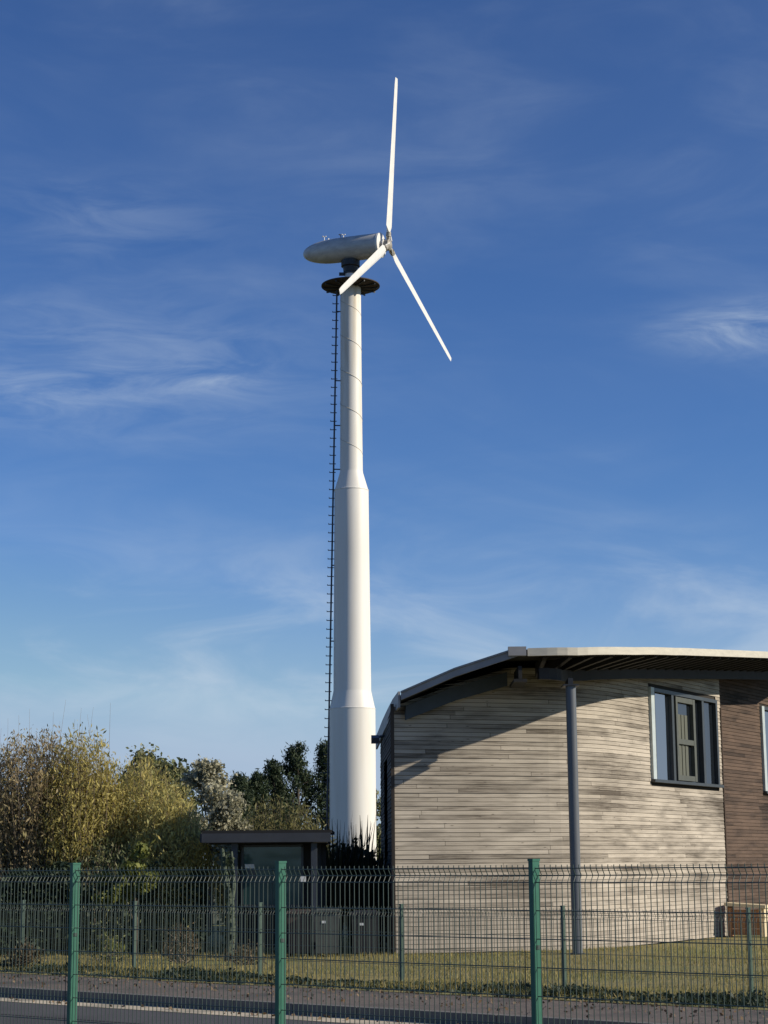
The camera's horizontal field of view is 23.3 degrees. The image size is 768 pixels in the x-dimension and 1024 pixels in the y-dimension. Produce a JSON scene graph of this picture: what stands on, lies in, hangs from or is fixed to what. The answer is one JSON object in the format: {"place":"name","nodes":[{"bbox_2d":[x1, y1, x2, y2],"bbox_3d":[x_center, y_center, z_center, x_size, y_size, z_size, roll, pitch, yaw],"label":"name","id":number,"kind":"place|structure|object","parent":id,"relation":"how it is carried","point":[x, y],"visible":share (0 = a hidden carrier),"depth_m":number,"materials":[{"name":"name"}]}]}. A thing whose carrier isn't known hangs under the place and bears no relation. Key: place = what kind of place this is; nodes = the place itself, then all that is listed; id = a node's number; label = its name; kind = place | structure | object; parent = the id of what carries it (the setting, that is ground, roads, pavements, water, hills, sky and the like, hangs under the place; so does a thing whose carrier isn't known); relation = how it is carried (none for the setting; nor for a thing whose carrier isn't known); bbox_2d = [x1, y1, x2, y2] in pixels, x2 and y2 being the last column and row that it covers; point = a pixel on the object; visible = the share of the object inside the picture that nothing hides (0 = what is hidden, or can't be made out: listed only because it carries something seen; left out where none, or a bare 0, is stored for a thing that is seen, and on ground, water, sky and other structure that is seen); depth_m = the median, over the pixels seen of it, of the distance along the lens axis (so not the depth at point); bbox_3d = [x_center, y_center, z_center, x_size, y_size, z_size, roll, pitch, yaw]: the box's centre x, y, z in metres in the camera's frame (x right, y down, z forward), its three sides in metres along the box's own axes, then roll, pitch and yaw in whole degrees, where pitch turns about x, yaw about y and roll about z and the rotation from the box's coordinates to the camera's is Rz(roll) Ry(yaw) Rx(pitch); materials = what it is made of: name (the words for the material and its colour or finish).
{"place":"outdoors","nodes":[
{"label":"outdoors","id":0,"kind":"place"},
{"bbox_2d":[0,1001,346,1023],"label":"road","id":1,"kind":"structure","parent":0,"point":[173,1016],"depth_m":20.19,"materials":[{"name":"grey asphalt"}]},
{"bbox_2d":[6,1014,138,1023],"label":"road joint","id":2,"kind":"object","parent":1,"relation":"on","point":[77,1019],"visible":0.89,"depth_m":19.89,"materials":[{"name":"concrete"}]},
{"bbox_2d":[0,997,438,1023],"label":"gutter","id":3,"kind":"object","parent":1,"relation":"on","point":[246,1014],"visible":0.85,"depth_m":20.72,"materials":[{"name":"grey concrete"}]},
{"bbox_2d":[0,924,767,1009],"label":"lawn","id":4,"kind":"structure","parent":0,"point":[655,945],"depth_m":27.16,"materials":[{"name":"green plant"}]},
{"bbox_2d":[3,936,53,967],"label":"weed","id":5,"kind":"object","parent":4,"relation":"on","point":[16,959],"visible":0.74,"depth_m":27.81,"materials":[{"name":"green plant"}]},
{"bbox_2d":[0,712,108,947],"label":"shrub","id":6,"kind":"object","parent":4,"relation":"on","point":[18,825],"visible":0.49,"depth_m":32.70,"materials":[{"name":"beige plant"}]},
{"bbox_2d":[23,702,134,951],"bbox_3d":[-5.377,5.553,33.069,1.992,4.399,1.914,0,-11,0],"label":"shrub","id":7,"kind":"object","parent":4,"relation":"on","point":[88,835],"visible":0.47,"depth_m":32.68,"materials":[{"name":"green plant"}]},
{"bbox_2d":[82,929,128,962],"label":"weed","id":8,"kind":"object","parent":4,"relation":"on","point":[106,943],"visible":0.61,"depth_m":28.91,"materials":[{"name":"green plant"}]},
{"bbox_2d":[0,859,221,955],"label":"hedge","id":9,"kind":"object","parent":4,"relation":"on","point":[60,865],"visible":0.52,"depth_m":31.59,"materials":[{"name":"green plant"}]},
{"bbox_2d":[62,837,163,953],"bbox_3d":[-4.675,6.654,32.010,2.116,2.132,1.417,0,-11,0],"label":"shrub","id":10,"kind":"object","parent":4,"relation":"on","point":[111,861],"visible":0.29,"depth_m":31.81,"materials":[{"name":"green plant"}]},
{"bbox_2d":[91,839,159,955],"bbox_3d":[-4.097,6.218,29.656,1.075,2.002,0.619,0,-11,0],"label":"shrub","id":11,"kind":"object","parent":4,"relation":"on","point":[140,850],"visible":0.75,"depth_m":29.65,"materials":[{"name":"green plant"}]},
{"bbox_2d":[88,743,195,865],"bbox_3d":[-4.404,5.995,33.250,2.270,3.797,1.842,0,-11,0],"label":"shrub","id":12,"kind":"object","parent":4,"relation":"on","point":[139,795],"visible":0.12,"depth_m":33.14,"materials":[{"name":"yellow plant"}]},
{"bbox_2d":[118,742,205,812],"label":"tree","id":13,"kind":"object","parent":4,"relation":"on","point":[180,769],"visible":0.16,"depth_m":44.29,"materials":[{"name":"green plant"}]},
{"bbox_2d":[118,783,218,945],"bbox_3d":[-3.832,6.211,32.414,1.949,3.060,1.682,0,-11,0],"label":"shrub","id":14,"kind":"object","parent":4,"relation":"on","point":[167,845],"visible":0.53,"depth_m":32.16,"materials":[{"name":"green plant"}]},
{"bbox_2d":[158,918,204,963],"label":"weed","id":15,"kind":"object","parent":4,"relation":"on","point":[177,945],"visible":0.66,"depth_m":28.77,"materials":[{"name":"green plant"}]},
{"bbox_2d":[180,754,252,930],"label":"tree","id":16,"kind":"object","parent":4,"relation":"on","point":[222,809],"visible":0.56,"depth_m":42.29,"materials":[{"name":"green plant"}]},
{"bbox_2d":[212,848,246,959],"bbox_3d":[-2.469,6.315,29.880,0.534,1.874,0.441,4,-11,-21],"label":"mossy tree","id":17,"kind":"object","parent":4,"relation":"on","point":[224,860],"visible":0.72,"depth_m":29.89,"materials":[{"name":"green plant"}]},
{"bbox_2d":[213,812,256,924],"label":"shrub","id":18,"kind":"object","parent":4,"relation":"on","point":[219,898],"visible":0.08,"depth_m":46.78,"materials":[{"name":"green plant"}]},
{"bbox_2d":[217,939,266,964],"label":"weed","id":19,"kind":"object","parent":4,"relation":"on","point":[241,955],"visible":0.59,"depth_m":28.24,"materials":[{"name":"green plant"}]},
{"bbox_2d":[200,830,334,954],"bbox_3d":[-1.978,6.555,32.209,2.194,2.060,2.274,0,-11,0],"label":"shelter","id":20,"kind":"object","parent":4,"relation":"on","point":[261,849],"visible":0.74,"depth_m":31.82,"materials":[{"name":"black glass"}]},
{"bbox_2d":[217,793,340,920],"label":"shrub","id":21,"kind":"object","parent":4,"relation":"on","point":[263,824],"visible":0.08,"depth_m":45.29,"materials":[{"name":"green plant"}]},
{"bbox_2d":[286,909,311,955],"bbox_3d":[-1.388,6.927,30.713,0.424,0.753,0.501,0,-11,0],"label":"wheelie bin","id":22,"kind":"object","parent":4,"relation":"on","point":[296,931],"visible":0.61,"depth_m":30.51,"materials":[{"name":"plastic"}]},
{"bbox_2d":[313,908,339,955],"bbox_3d":[-0.928,6.896,30.617,0.445,0.773,0.525,0,-11,0],"label":"wheelie bin","id":23,"kind":"object","parent":4,"relation":"on","point":[327,931],"visible":0.66,"depth_m":30.40,"materials":[{"name":"plastic"}]},
{"bbox_2d":[298,811,372,947],"bbox_3d":[-0.862,6.574,33.513,1.510,2.478,1.157,-7,-13,33],"label":"spiky plant","id":24,"kind":"object","parent":4,"relation":"on","point":[339,887],"visible":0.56,"depth_m":33.37,"materials":[{"name":"green plant"}]},
{"bbox_2d":[326,837,387,939],"bbox_3d":[-0.457,7.006,34.189,1.852,2.079,1.505,0,-11,0],"label":"shrub","id":25,"kind":"object","parent":4,"relation":"on","point":[376,865],"visible":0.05,"depth_m":34.14,"materials":[{"name":"green plant"}]},
{"bbox_2d":[334,824,387,947],"bbox_3d":[-0.466,6.748,33.821,1.114,2.245,1.284,9,-14,-40],"label":"spiky plant","id":26,"kind":"object","parent":4,"relation":"on","point":[349,864],"visible":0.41,"depth_m":33.59,"materials":[{"name":"green plant"}]},
{"bbox_2d":[332,817,390,909],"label":"spiky plant","id":27,"kind":"object","parent":4,"relation":"on","point":[360,888],"visible":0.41,"depth_m":33.30,"materials":[{"name":"green plant"}]},
{"bbox_2d":[350,910,379,953],"bbox_3d":[-0.308,6.920,30.664,0.488,0.733,0.572,0,-11,0],"label":"wheelie bin","id":28,"kind":"object","parent":4,"relation":"on","point":[363,925],"visible":0.55,"depth_m":30.43,"materials":[{"name":"plastic"}]},
{"bbox_2d":[348,850,391,945],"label":"shrub","id":29,"kind":"object","parent":4,"relation":"on","point":[375,890],"visible":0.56,"depth_m":33.30,"materials":[{"name":"green plant"}]},
{"bbox_2d":[356,841,390,947],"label":"spiky plant","id":30,"kind":"object","parent":4,"relation":"on","point":[385,889],"visible":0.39,"depth_m":33.46,"materials":[{"name":"green plant"}]},
{"bbox_2d":[0,900,767,992],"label":"fence","id":31,"kind":"object","parent":4,"relation":"on","point":[751,959],"visible":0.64,"depth_m":23.86,"materials":[{"name":"green metal"}]},
{"bbox_2d":[0,960,767,1009],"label":"verge grass","id":32,"kind":"structure","parent":4,"relation":"on","point":[228,974],"depth_m":21.93,"materials":[{"name":"green plant"}]},
{"bbox_2d":[371,646,767,954],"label":"timber building","id":33,"kind":"structure","parent":4,"relation":"on","point":[558,757],"depth_m":32.80,"materials":[{"name":"wood"}]},
{"bbox_2d":[648,687,723,787],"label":"window","id":34,"kind":"structure","parent":33,"relation":"in","point":[684,739],"depth_m":36.64,"materials":[{"name":"glass"}]},
{"bbox_2d":[759,706,767,793],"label":"window","id":35,"kind":"structure","parent":33,"relation":"in","point":[763,710],"depth_m":41.79,"materials":[{"name":"glass"}]},
{"bbox_2d":[724,902,767,936],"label":"wooden box","id":36,"kind":"object","parent":4,"relation":"on","point":[743,931],"visible":0.72,"depth_m":37.03,"materials":[{"name":"brown wood"}]},
{"bbox_2d":[0,973,767,1023],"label":"pavement","id":37,"kind":"structure","parent":0,"point":[151,990],"depth_m":20.56,"materials":[{"name":"grey asphalt"}]},
{"bbox_2d":[0,986,670,1023],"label":"kerb","id":38,"kind":"structure","parent":37,"relation":"on","point":[165,999],"depth_m":20.20,"materials":[{"name":"grey concrete"}]},
{"bbox_2d":[2,973,767,1023],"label":"leaf litter","id":39,"kind":"object","parent":37,"relation":"on","point":[436,993],"visible":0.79,"depth_m":21.01,"materials":[{"name":"brown plant"}]},
{"bbox_2d":[0,0,767,841],"label":"sky","id":40,"kind":"structure","parent":0,"point":[580,207],"materials":[{"name":"blue"}]},
{"bbox_2d":[2,973,767,1023],"bbox_3d":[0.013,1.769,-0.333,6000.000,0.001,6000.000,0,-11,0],"label":"ground","id":41,"kind":"structure","parent":0,"point":[300,1020],"depth_m":23.80,"materials":[{"name":"soil"}]},
{"bbox_2d":[208,887,763,935],"bbox_3d":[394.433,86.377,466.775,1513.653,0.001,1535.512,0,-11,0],"label":"meadow","id":42,"kind":"structure","parent":0,"point":[217,918],"depth_m":53.97,"materials":[{"name":"green plant"}]},
{"bbox_2d":[219,770,256,887],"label":"pine tree","id":43,"kind":"object","parent":42,"relation":"on","point":[241,782],"visible":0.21,"depth_m":71.05,"materials":[{"name":"green plant"}]},
{"bbox_2d":[244,768,272,828],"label":"pine tree","id":44,"kind":"object","parent":42,"relation":"on","point":[258,780],"visible":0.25,"depth_m":71.89,"materials":[{"name":"green plant"}]},
{"bbox_2d":[262,755,300,829],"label":"pine tree","id":45,"kind":"object","parent":42,"relation":"on","point":[274,776],"visible":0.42,"depth_m":72.69,"materials":[{"name":"green plant"}]},
{"bbox_2d":[270,740,325,829],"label":"pine tree","id":46,"kind":"object","parent":42,"relation":"on","point":[300,780],"visible":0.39,"depth_m":73.70,"materials":[{"name":"green plant"}]},
{"bbox_2d":[301,739,329,845],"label":"pine tree","id":47,"kind":"object","parent":42,"relation":"on","point":[320,761],"visible":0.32,"depth_m":74.17,"materials":[{"name":"green plant"}]},
{"bbox_2d":[303,77,450,859],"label":"wind turbine","id":48,"kind":"object","parent":42,"relation":"on","point":[351,757],"visible":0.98,"depth_m":63.28,"materials":[{"name":"paint"}]},
{"bbox_2d":[376,789,380,859],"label":"tree","id":49,"kind":"object","parent":42,"relation":"on","point":[378,827],"visible":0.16,"depth_m":67.75,"materials":[{"name":"green plant"}]},
{"label":"road verge","id":50,"kind":"structure","parent":0,"visible":0},
{"bbox_2d":[0,859,767,1023],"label":"fence","id":51,"kind":"object","parent":50,"relation":"on","point":[534,910],"visible":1,"depth_m":14.56,"materials":[{"name":"green metal"}]}
]}

